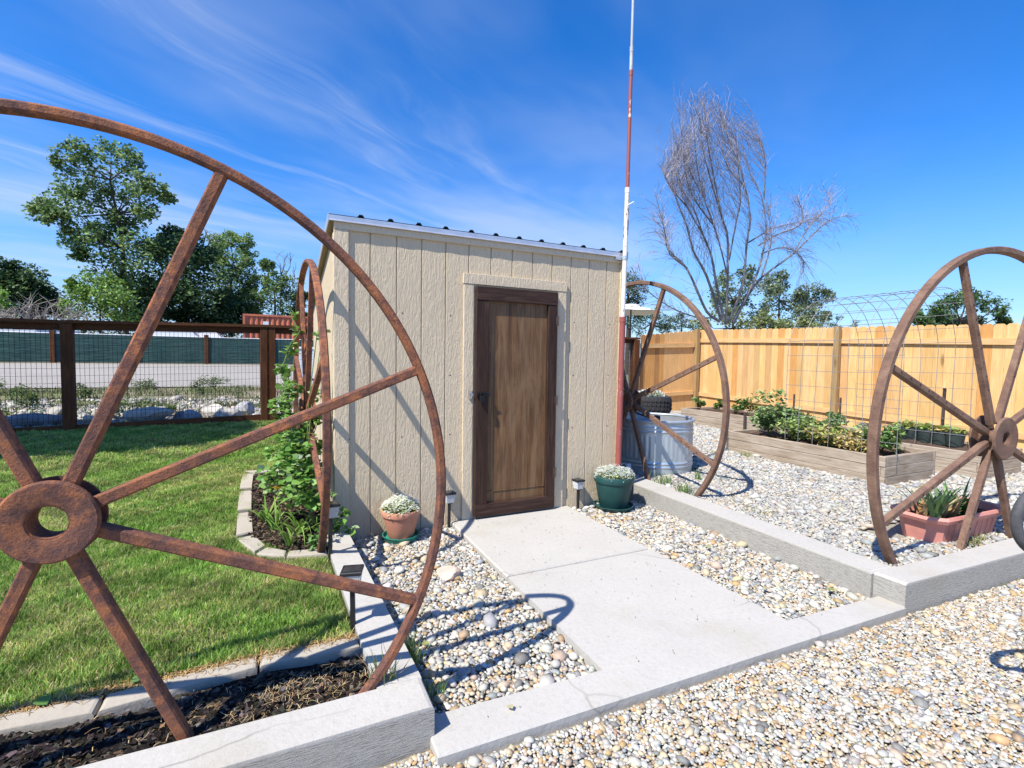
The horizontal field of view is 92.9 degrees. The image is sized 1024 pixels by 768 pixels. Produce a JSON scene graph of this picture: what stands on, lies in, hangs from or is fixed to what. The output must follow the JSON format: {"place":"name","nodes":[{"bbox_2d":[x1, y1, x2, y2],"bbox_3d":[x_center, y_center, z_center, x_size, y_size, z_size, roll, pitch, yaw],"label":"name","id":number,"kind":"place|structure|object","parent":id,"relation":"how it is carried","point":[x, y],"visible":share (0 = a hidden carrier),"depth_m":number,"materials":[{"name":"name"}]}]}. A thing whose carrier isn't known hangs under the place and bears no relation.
{"place":"outdoors","nodes":[
{"label":"outdoors","id":0,"kind":"place"},
{"bbox_2d":[0,363,313,387],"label":"road","id":1,"kind":"structure","parent":0,"point":[46,377],"depth_m":16.41,"materials":[{"name":"asphalt"}]},
{"bbox_2d":[0,419,355,714],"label":"lawn","id":2,"kind":"structure","parent":0,"point":[346,613],"depth_m":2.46,"materials":[{"name":"plant"}]},
{"bbox_2d":[0,628,357,719],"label":"dry clippings","id":3,"kind":"object","parent":2,"relation":"on","point":[130,685],"visible":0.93,"depth_m":1.95,"materials":[{"name":"plant"}]},
{"bbox_2d":[328,501,339,559],"bbox_3d":[-1.176,0.966,3.152,0.092,0.397,0.092,0,3,-37],"label":"solar light","id":4,"kind":"object","parent":2,"relation":"on","point":[334,509],"visible":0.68,"depth_m":3.14,"materials":[{"name":"black plastic"}]},
{"bbox_2d":[339,564,363,632],"bbox_3d":[-0.761,1.049,2.325,0.098,0.344,0.098,-1,3,-9],"label":"solar light","id":5,"kind":"object","parent":2,"relation":"on","point":[352,571],"visible":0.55,"depth_m":2.31,"materials":[{"name":"black plastic"}]},
{"bbox_2d":[0,362,639,700],"bbox_3d":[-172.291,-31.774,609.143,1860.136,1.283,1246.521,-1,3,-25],"label":"ground","id":6,"kind":"structure","parent":0,"point":[55,395],"depth_m":11.65,"materials":[{"name":"gravel"}]},
{"bbox_2d":[0,286,18,317],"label":"bright bush","id":7,"kind":"object","parent":6,"relation":"on","point":[2,301],"visible":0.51,"depth_m":27.09,"materials":[{"name":"green plant"}]},
{"bbox_2d":[0,378,35,399],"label":"weed clump","id":8,"kind":"object","parent":6,"relation":"on","point":[13,393],"visible":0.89,"depth_m":9.44,"materials":[{"name":"green plant"}]},
{"bbox_2d":[13,392,39,406],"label":"weed clump","id":9,"kind":"object","parent":6,"relation":"on","point":[31,398],"visible":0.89,"depth_m":8.82,"materials":[{"name":"green plant"}]},
{"bbox_2d":[0,318,64,431],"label":"wire fence","id":10,"kind":"object","parent":6,"relation":"on","point":[26,324],"visible":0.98,"depth_m":6.41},
{"bbox_2d":[7,413,61,426],"bbox_3d":[-6.890,0.522,7.032,0.757,0.210,0.352,-2,4,-43],"label":"boulder","id":11,"kind":"object","parent":6,"relation":"on","point":[35,420],"visible":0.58,"depth_m":6.92,"materials":[{"name":"stone"}]},
{"bbox_2d":[0,256,69,319],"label":"dark tree","id":12,"kind":"object","parent":6,"relation":"on","point":[24,282],"visible":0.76,"depth_m":32.51,"materials":[{"name":"green plant"}]},
{"bbox_2d":[0,696,102,735],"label":"edging block","id":13,"kind":"structure","parent":6,"relation":"on","point":[61,715],"depth_m":1.73,"materials":[{"name":"concrete"}]},
{"bbox_2d":[0,287,104,319],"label":"brush pile","id":14,"kind":"object","parent":6,"relation":"on","point":[29,311],"visible":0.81,"depth_m":24.87,"materials":[{"name":"grey wood"}]},
{"bbox_2d":[52,266,143,333],"bbox_3d":[-23.064,-3.955,27.497,4.126,5.288,4.193,-1,3,-25],"label":"bright bush","id":15,"kind":"object","parent":6,"relation":"on","point":[84,292],"visible":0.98,"depth_m":26.94,"materials":[{"name":"green plant"}]},
{"bbox_2d":[21,134,178,334],"bbox_3d":[-24.663,-8.274,29.589,5.221,13.641,7.331,4,4,45],"label":"poplar tree","id":16,"kind":"object","parent":6,"relation":"on","point":[49,210],"visible":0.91,"depth_m":29.45,"materials":[{"name":"green plant"}]},
{"bbox_2d":[115,396,157,414],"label":"weed clump","id":17,"kind":"object","parent":6,"relation":"on","point":[122,410],"visible":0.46,"depth_m":7.81,"materials":[{"name":"green plant"}]},
{"bbox_2d":[122,407,174,421],"bbox_3d":[-5.667,0.507,7.594,0.364,0.303,0.620,3,3,36],"label":"boulder","id":18,"kind":"object","parent":6,"relation":"on","point":[138,413],"visible":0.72,"depth_m":7.49,"materials":[{"name":"stone"}]},
{"bbox_2d":[0,384,300,426],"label":"verge grass","id":19,"kind":"structure","parent":6,"relation":"on","point":[141,393],"depth_m":10.46,"materials":[{"name":"plant"}]},
{"bbox_2d":[0,395,300,427],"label":"verge stones","id":20,"kind":"object","parent":6,"relation":"on","point":[118,418],"visible":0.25,"depth_m":9.05,"materials":[{"name":"gravel"}]},
{"bbox_2d":[0,330,313,363],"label":"screen fence","id":21,"kind":"object","parent":6,"relation":"on","point":[195,353],"visible":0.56,"depth_m":23.49,"materials":[{"name":"green fabric"}]},
{"bbox_2d":[59,320,264,429],"bbox_3d":[-5.020,-0.105,7.185,2.448,1.647,0.150,-1,3,-30],"label":"wire fence","id":22,"kind":"object","parent":6,"relation":"on","point":[67,328],"visible":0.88,"depth_m":6.95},
{"bbox_2d":[97,657,257,716],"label":"edging block","id":23,"kind":"structure","parent":6,"relation":"on","point":[117,703],"depth_m":1.91,"materials":[{"name":"concrete"}]},
{"bbox_2d":[0,655,368,767],"bbox_3d":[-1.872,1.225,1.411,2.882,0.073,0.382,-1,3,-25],"label":"bark mulch","id":24,"kind":"object","parent":6,"relation":"on","point":[25,746],"visible":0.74,"depth_m":1.76,"materials":[{"name":"wood"}]},
{"bbox_2d":[47,655,367,765],"bbox_3d":[-1.599,1.208,1.562,2.276,0.024,0.408,-1,3,-25],"label":"dry straw","id":25,"kind":"object","parent":24,"relation":"on","point":[308,688],"visible":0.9,"depth_m":1.89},
{"bbox_2d":[0,98,445,740],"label":"iron wheel","id":26,"kind":"object","parent":24,"relation":"on","point":[30,542],"visible":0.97,"depth_m":1.56,"materials":[{"name":"brown metal"}]},
{"bbox_2d":[116,222,257,337],"bbox_3d":[-22.256,-6.304,33.911,8.364,9.340,10.156,-1,3,-25],"label":"dark tree","id":27,"kind":"object","parent":6,"relation":"on","point":[225,307],"visible":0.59,"depth_m":32.39,"materials":[{"name":"green plant"}]},
{"bbox_2d":[214,408,242,416],"bbox_3d":[-4.706,0.492,8.078,0.412,0.177,0.293,-1,3,-25],"label":"boulder","id":28,"kind":"object","parent":6,"relation":"on","point":[231,412],"visible":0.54,"depth_m":7.99,"materials":[{"name":"stone"}]},
{"bbox_2d":[204,229,263,337],"bbox_3d":[-20.991,-6.852,37.052,5.223,10.023,4.287,3,4,40],"label":"light tree","id":29,"kind":"object","parent":6,"relation":"on","point":[246,244],"visible":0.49,"depth_m":36.66,"materials":[{"name":"green plant"}]},
{"bbox_2d":[236,512,252,536],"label":"edging block","id":30,"kind":"structure","parent":6,"relation":"on","point":[244,527],"depth_m":3.58,"materials":[{"name":"concrete"}]},
{"bbox_2d":[237,490,251,513],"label":"edging block","id":31,"kind":"structure","parent":6,"relation":"on","point":[246,496],"depth_m":4.08,"materials":[{"name":"concrete"}]},
{"bbox_2d":[235,401,254,414],"bbox_3d":[-4.753,0.455,8.630,0.289,0.301,0.345,1,3,9],"label":"boulder","id":32,"kind":"object","parent":6,"relation":"on","point":[243,405],"visible":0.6,"depth_m":8.54,"materials":[{"name":"stone"}]},
{"bbox_2d":[240,473,253,490],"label":"edging block","id":33,"kind":"structure","parent":6,"relation":"on","point":[248,481],"depth_m":4.58,"materials":[{"name":"concrete"}]},
{"bbox_2d":[238,535,265,554],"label":"edging block","id":34,"kind":"structure","parent":6,"relation":"on","point":[252,543],"depth_m":3.29,"materials":[{"name":"concrete"}]},
{"bbox_2d":[76,678,434,767],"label":"concrete curb","id":35,"kind":"structure","parent":6,"relation":"on","point":[383,726],"depth_m":1.67,"materials":[{"name":"concrete"}]},
{"bbox_2d":[256,547,286,558],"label":"edging block","id":36,"kind":"structure","parent":6,"relation":"on","point":[270,552],"depth_m":3.17,"materials":[{"name":"concrete"}]},
{"bbox_2d":[241,258,307,316],"bbox_3d":[-17.669,-5.562,36.742,4.311,7.599,5.329,2,3,24],"label":"tree","id":37,"kind":"object","parent":6,"relation":"on","point":[266,281],"visible":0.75,"depth_m":35.73,"materials":[{"name":"green plant"}]},
{"bbox_2d":[243,314,313,339],"bbox_3d":[-13.457,-2.815,30.721,6.050,2.741,2.412,-1,3,-25],"label":"shipping container","id":38,"kind":"object","parent":6,"relation":"on","point":[261,319],"visible":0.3,"depth_m":28.96,"materials":[{"name":"metal"}]},
{"bbox_2d":[260,325,313,420],"bbox_3d":[-2.950,-0.144,8.364,2.445,1.655,0.150,-1,3,-30],"label":"wire fence","id":39,"kind":"object","parent":6,"relation":"on","point":[268,359],"visible":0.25,"depth_m":7.76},
{"bbox_2d":[286,549,327,559],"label":"edging block","id":40,"kind":"structure","parent":6,"relation":"on","point":[304,553],"depth_m":3.17,"materials":[{"name":"concrete"}]},
{"bbox_2d":[260,637,360,671],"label":"edging block","id":41,"kind":"structure","parent":6,"relation":"on","point":[326,653],"depth_m":2.12,"materials":[{"name":"concrete"}]},
{"bbox_2d":[327,524,421,688],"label":"concrete curb","id":42,"kind":"structure","parent":6,"relation":"on","point":[374,623],"depth_m":2.34,"materials":[{"name":"concrete"}]},
{"bbox_2d":[356,637,409,684],"bbox_3d":[-0.522,1.129,1.974,0.214,0.155,0.228,-1,3,-25],"label":"grass tuft","id":43,"kind":"object","parent":42,"relation":"on","point":[387,672],"visible":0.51,"depth_m":1.94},
{"bbox_2d":[624,337,640,411],"bbox_3d":[1.748,-0.140,10.638,2.501,1.821,0.150,-1,3,-25],"label":"wire fence","id":44,"kind":"object","parent":6,"relation":"on","point":[634,351],"visible":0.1,"depth_m":11.05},
{"bbox_2d":[625,270,649,374],"bbox_3d":[6.242,-3.240,25.941,2.251,5.631,2.053,-1,3,-25],"label":"pine tree","id":45,"kind":"object","parent":6,"relation":"on","point":[630,300],"visible":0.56,"depth_m":25.80,"materials":[{"name":"green plant"}]},
{"bbox_2d":[625,304,662,386],"bbox_3d":[3.664,-1.071,15.117,1.900,2.824,1.900,-1,3,-25],"label":"patio umbrella","id":46,"kind":"object","parent":6,"relation":"on","point":[634,309],"visible":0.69,"depth_m":15.10,"materials":[{"name":"white fabric"}]},
{"bbox_2d":[631,308,674,336],"bbox_3d":[8.373,-2.577,28.981,2.875,3.898,1.953,1,3,6],"label":"pine tree","id":47,"kind":"object","parent":6,"relation":"on","point":[660,325],"visible":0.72,"depth_m":28.85,"materials":[{"name":"green plant"}]},
{"bbox_2d":[668,311,699,332],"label":"tree","id":48,"kind":"object","parent":6,"relation":"on","point":[677,320],"visible":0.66,"depth_m":39.46,"materials":[{"name":"green plant"}]},
{"bbox_2d":[707,263,765,326],"bbox_3d":[17.548,-5.434,39.308,4.602,8.440,3.858,1,3,-5],"label":"poplar tree","id":49,"kind":"object","parent":6,"relation":"on","point":[721,277],"visible":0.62,"depth_m":38.55,"materials":[{"name":"green plant"}]},
{"bbox_2d":[627,79,868,332],"bbox_3d":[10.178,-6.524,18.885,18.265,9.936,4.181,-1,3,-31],"label":"bare birch","id":50,"kind":"object","parent":6,"relation":"on","point":[688,141],"visible":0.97,"depth_m":17.06,"materials":[{"name":"grey plant"}]},
{"bbox_2d":[688,305,822,330],"bbox_3d":[14.474,-2.379,27.732,10.880,4.135,2.738,-1,3,-25],"label":"green bush","id":51,"kind":"object","parent":6,"relation":"on","point":[761,320],"visible":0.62,"depth_m":26.70,"materials":[{"name":"green plant"}]},
{"bbox_2d":[629,475,892,597],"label":"concrete curb","id":52,"kind":"structure","parent":6,"relation":"on","point":[848,570],"depth_m":3.62,"materials":[{"name":"concrete"}]},
{"bbox_2d":[745,269,823,323],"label":"poplar tree","id":53,"kind":"object","parent":6,"relation":"on","point":[776,290],"visible":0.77,"depth_m":40.03,"materials":[{"name":"green plant"}]},
{"bbox_2d":[788,280,837,327],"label":"poplar tree","id":54,"kind":"object","parent":6,"relation":"on","point":[826,293],"visible":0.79,"depth_m":40.29,"materials":[{"name":"green plant"}]},
{"bbox_2d":[912,287,1013,326],"bbox_3d":[23.774,-2.540,26.241,9.451,5.341,2.759,-1,3,-25],"label":"round tree","id":55,"kind":"object","parent":6,"relation":"on","point":[1000,314],"visible":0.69,"depth_m":25.66,"materials":[{"name":"green plant"}]},
{"bbox_2d":[0,0,1023,364],"label":"sky","id":56,"kind":"structure","parent":0,"point":[507,118],"materials":[{"name":"blue"}]},
{"bbox_2d":[355,508,850,767],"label":"gravel court","id":57,"kind":"object","parent":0,"point":[476,700],"visible":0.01,"depth_m":2.58,"materials":[{"name":"gravel"}]},
{"bbox_2d":[405,631,429,666],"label":"grass tuft","id":58,"kind":"object","parent":57,"relation":"on","point":[411,649],"visible":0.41,"depth_m":2.27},
{"bbox_2d":[422,670,447,701],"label":"grass tuft","id":59,"kind":"object","parent":57,"relation":"on","point":[434,689],"visible":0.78,"depth_m":2.05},
{"bbox_2d":[445,490,455,527],"bbox_3d":[-0.530,1.089,4.103,0.092,0.367,0.092,-1,3,-28],"label":"solar light","id":60,"kind":"object","parent":57,"relation":"on","point":[450,497],"visible":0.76,"depth_m":4.08,"materials":[{"name":"black plastic"}]},
{"bbox_2d":[313,212,627,537],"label":"shed","id":61,"kind":"structure","parent":57,"relation":"on","point":[515,341],"depth_m":4.17,"materials":[{"name":"paint"}]},
{"bbox_2d":[469,286,558,517],"bbox_3d":[0.030,0.160,4.311,0.856,1.984,0.080,-1,3,-25],"label":"door","id":62,"kind":"structure","parent":61,"relation":"in","point":[516,399],"depth_m":4.34,"materials":[{"name":"wood"}]},
{"bbox_2d":[615,0,634,471],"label":"mast","id":63,"kind":"object","parent":61,"relation":"attached to","point":[622,324],"visible":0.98,"depth_m":4.71,"materials":[{"name":"metal"}]},
{"bbox_2d":[572,478,584,508],"bbox_3d":[0.631,1.084,4.642,0.092,0.357,0.092,-1,3,-28],"label":"solar light","id":64,"kind":"object","parent":57,"relation":"on","point":[578,484],"visible":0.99,"depth_m":4.62,"materials":[{"name":"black plastic"}]},
{"bbox_2d":[352,500,868,714],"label":"court stones","id":65,"kind":"object","parent":57,"relation":"on","point":[476,600],"visible":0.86,"depth_m":2.94,"materials":[{"name":"gravel"}]},
{"bbox_2d":[382,528,418,543],"bbox_3d":[-0.873,1.192,3.824,0.286,0.041,0.286,-1,3,-25],"label":"plant saucer","id":66,"kind":"object","parent":65,"relation":"on","point":[398,541],"visible":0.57,"depth_m":3.73,"materials":[{"name":"teal plastic"}]},
{"bbox_2d":[379,493,420,539],"bbox_3d":[-0.872,1.024,3.816,0.336,0.334,0.327,-1,3,-25],"label":"potted flower","id":67,"kind":"object","parent":66,"relation":"on","point":[400,519],"visible":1,"depth_m":3.73,"materials":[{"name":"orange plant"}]},
{"bbox_2d":[437,565,460,580],"bbox_3d":[-0.413,1.231,3.167,0.155,0.070,0.150,1,3,0],"label":"stone","id":68,"kind":"object","parent":65,"relation":"on","point":[449,573],"visible":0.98,"depth_m":3.13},
{"bbox_2d":[593,500,633,512],"bbox_3d":[0.980,1.175,4.702,0.386,0.041,0.386,-1,3,-25],"label":"plant saucer","id":69,"kind":"object","parent":65,"relation":"on","point":[627,509],"visible":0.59,"depth_m":4.56,"materials":[{"name":"green plastic"}]},
{"bbox_2d":[593,464,634,508],"bbox_3d":[0.983,0.970,4.695,0.427,0.408,0.404,-1,3,-25],"label":"potted flower","id":70,"kind":"object","parent":69,"relation":"on","point":[613,487],"visible":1,"depth_m":4.57,"materials":[{"name":"green plant"}]},
{"bbox_2d":[430,506,905,767],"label":"path","id":71,"kind":"structure","parent":0,"point":[709,644],"depth_m":2.60,"materials":[{"name":"concrete"}]},
{"bbox_2d":[380,585,1023,767],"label":"gravel drive","id":72,"kind":"structure","parent":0,"point":[702,725],"depth_m":1.94,"materials":[{"name":"gravel"}]},
{"bbox_2d":[384,579,1023,767],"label":"gravel stones","id":73,"kind":"object","parent":72,"relation":"on","point":[923,711],"visible":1,"depth_m":1.99,"materials":[{"name":"gravel"}]},
{"bbox_2d":[873,538,1023,615],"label":"concrete curb","id":74,"kind":"structure","parent":72,"relation":"on","point":[913,587],"depth_m":3.02,"materials":[{"name":"concrete"}]},
{"bbox_2d":[1010,492,1023,550],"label":"tank","id":75,"kind":"object","parent":72,"relation":"on","point":[1016,521],"visible":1,"depth_m":1.82,"materials":[{"name":"grey metal"}]},
{"bbox_2d":[635,437,993,564],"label":"gravel yard","id":76,"kind":"structure","parent":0,"point":[894,530],"depth_m":3.83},
{"bbox_2d":[621,412,694,475],"bbox_3d":[1.700,0.697,5.906,0.956,0.647,0.972,-1,3,-25],"label":"stock tank","id":77,"kind":"object","parent":76,"relation":"on","point":[666,453],"visible":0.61,"depth_m":5.49,"materials":[{"name":"silver metal"}]},
{"bbox_2d":[639,329,700,410],"bbox_3d":[3.745,-0.312,11.528,1.755,2.033,0.116,-1,3,-25],"label":"cedar fence","id":78,"kind":"object","parent":76,"relation":"on","point":[669,354],"visible":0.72,"depth_m":11.63,"materials":[{"name":"wood"}]},
{"bbox_2d":[622,281,729,497],"bbox_3d":[1.329,0.187,5.504,0.140,2.660,2.660,-1,3,-26],"label":"iron wheel","id":79,"kind":"object","parent":76,"relation":"on","point":[632,400],"visible":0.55,"depth_m":4.84,"materials":[{"name":"brown metal"}]},
{"bbox_2d":[681,407,815,429],"bbox_3d":[4.357,0.701,9.184,1.042,0.333,2.127,-1,3,-25],"label":"raised bed","id":80,"kind":"object","parent":76,"relation":"on","point":[710,416],"visible":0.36,"depth_m":9.24,"materials":[{"name":"wood"}]},
{"bbox_2d":[737,397,758,415],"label":"seedling plant","id":81,"kind":"object","parent":80,"relation":"on","point":[745,403],"visible":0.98,"depth_m":8.90,"materials":[{"name":"green plant"}]},
{"bbox_2d":[634,410,1023,566],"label":"yard stones","id":82,"kind":"object","parent":76,"relation":"on","point":[796,500],"visible":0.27,"depth_m":4.69,"materials":[{"name":"gravel"}]},
{"bbox_2d":[726,428,935,484],"bbox_3d":[4.006,0.890,6.343,1.036,0.333,2.052,-1,3,-25],"label":"raised bed","id":83,"kind":"object","parent":76,"relation":"on","point":[912,463],"visible":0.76,"depth_m":5.76,"materials":[{"name":"wood"}]},
{"bbox_2d":[749,389,796,434],"bbox_3d":[3.604,0.388,6.772,0.626,0.668,0.534,-1,3,-25],"label":"vegetable plant","id":84,"kind":"object","parent":83,"relation":"on","point":[767,418],"visible":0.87,"depth_m":6.74,"materials":[{"name":"green plant"}]},
{"bbox_2d":[777,406,812,435],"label":"vegetable plant","id":85,"kind":"object","parent":83,"relation":"on","point":[798,414],"visible":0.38,"depth_m":6.67,"materials":[{"name":"green plant"}]},
{"bbox_2d":[774,416,825,440],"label":"vegetable plant","id":86,"kind":"object","parent":83,"relation":"on","point":[791,426],"visible":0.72,"depth_m":6.36,"materials":[{"name":"green plant"}]},
{"bbox_2d":[803,424,849,447],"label":"vegetable plant","id":87,"kind":"object","parent":83,"relation":"on","point":[822,437],"visible":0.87,"depth_m":5.98,"materials":[{"name":"green plant"}]},
{"bbox_2d":[806,410,848,444],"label":"vegetable plant","id":88,"kind":"object","parent":83,"relation":"on","point":[837,417],"visible":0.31,"depth_m":6.19,"materials":[{"name":"green plant"}]},
{"bbox_2d":[827,432,866,452],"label":"vegetable plant","id":89,"kind":"object","parent":83,"relation":"on","point":[850,442],"visible":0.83,"depth_m":5.72,"materials":[{"name":"green plant"}]},
{"bbox_2d":[837,422,880,447],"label":"vegetable plant","id":90,"kind":"object","parent":83,"relation":"on","point":[858,431],"visible":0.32,"depth_m":5.93,"materials":[{"name":"green plant"}]},
{"bbox_2d":[859,422,905,452],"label":"vegetable plant","id":91,"kind":"object","parent":83,"relation":"on","point":[888,436],"visible":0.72,"depth_m":5.56,"materials":[{"name":"green plant"}]},
{"bbox_2d":[698,323,1023,452],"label":"cedar fence","id":92,"kind":"object","parent":76,"relation":"on","point":[755,360],"visible":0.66,"depth_m":8.64,"materials":[{"name":"wood"}]},
{"bbox_2d":[809,424,1022,477],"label":"raised bed","id":93,"kind":"object","parent":76,"relation":"on","point":[946,456],"visible":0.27,"depth_m":5.79,"materials":[{"name":"wood"}]},
{"bbox_2d":[785,287,975,461],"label":"wire arch","id":94,"kind":"structure","parent":93,"relation":"on","point":[872,357],"depth_m":5.97,"materials":[{"name":"metal"}]},
{"bbox_2d":[903,419,921,439],"bbox_3d":[5.472,0.628,6.646,0.246,0.284,0.241,2,3,15],"label":"nursery pot","id":95,"kind":"object","parent":93,"relation":"on","point":[910,433],"visible":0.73,"depth_m":6.59,"materials":[{"name":"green plastic"}]},
{"bbox_2d":[914,422,935,442],"bbox_3d":[5.520,0.643,6.509,0.257,0.269,0.236,1,3,6],"label":"nursery pot","id":96,"kind":"object","parent":93,"relation":"on","point":[923,437],"visible":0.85,"depth_m":6.45,"materials":[{"name":"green plastic"}]},
{"bbox_2d":[930,424,951,444],"bbox_3d":[5.611,0.651,6.357,0.244,0.270,0.229,2,3,17],"label":"nursery pot","id":97,"kind":"object","parent":93,"relation":"on","point":[938,437],"visible":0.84,"depth_m":6.31,"materials":[{"name":"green plastic"}]},
{"bbox_2d":[943,425,968,446],"bbox_3d":[5.669,0.663,6.222,0.246,0.261,0.236,2,3,15],"label":"nursery pot","id":98,"kind":"object","parent":93,"relation":"on","point":[957,440],"visible":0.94,"depth_m":6.16,"materials":[{"name":"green plastic"}]},
{"bbox_2d":[866,246,1023,564],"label":"iron wheel","id":99,"kind":"object","parent":76,"relation":"on","point":[1000,438],"visible":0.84,"depth_m":3.29,"materials":[{"name":"brown metal"}]},
{"bbox_2d":[890,477,1001,542],"bbox_3d":[3.321,0.929,3.715,0.940,0.435,0.486,0,3,-22],"label":"planter trough","id":100,"kind":"object","parent":76,"relation":"on","point":[939,516],"visible":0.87,"depth_m":3.58,"materials":[{"name":"pink plastic"}]},
{"bbox_3d":[2.363,0.642,8.391,0.715,0.300,0.715,-1,3,-25],"label":"tyre","id":101,"kind":"object","parent":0,"visible":0},
{"bbox_2d":[636,395,671,412],"bbox_3d":[2.380,0.343,8.372,0.715,0.300,0.715,-1,3,-25],"label":"tyre","id":102,"kind":"object","parent":101,"relation":"on","point":[657,404],"visible":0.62,"depth_m":8.05,"materials":[{"name":"rubber"}]},
{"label":"planting bed","id":103,"kind":"structure","parent":0,"visible":0},
{"bbox_2d":[244,471,327,550],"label":"bark pieces","id":104,"kind":"object","parent":103,"relation":"on","point":[269,536],"visible":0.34,"depth_m":3.73,"materials":[{"name":"wood"}]},
{"bbox_2d":[236,486,346,545],"bbox_3d":[-1.608,0.911,3.611,0.653,0.331,1.006,-2,4,-43],"label":"daylily","id":105,"kind":"object","parent":103,"relation":"on","point":[268,518],"visible":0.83,"depth_m":3.52,"materials":[{"name":"green plant"}]},
{"bbox_2d":[293,259,330,552],"bbox_3d":[-1.674,0.246,3.974,0.110,2.470,2.470,-1,3,-28],"label":"iron wheel","id":106,"kind":"object","parent":103,"relation":"on","point":[323,477],"visible":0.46,"depth_m":3.31,"materials":[{"name":"brown metal"}]},
{"bbox_2d":[255,309,359,536],"bbox_3d":[-1.687,0.232,3.743,0.559,1.714,1.216,-2,4,-44],"label":"climbing vine","id":107,"kind":"object","parent":106,"relation":"attached to","point":[296,450],"visible":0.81,"depth_m":3.60,"materials":[{"name":"green plant"}]},
{"bbox_2d":[305,526,327,550],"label":"weed clump","id":108,"kind":"object","parent":103,"relation":"on","point":[314,539],"visible":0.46,"depth_m":3.24,"materials":[{"name":"green plant"}]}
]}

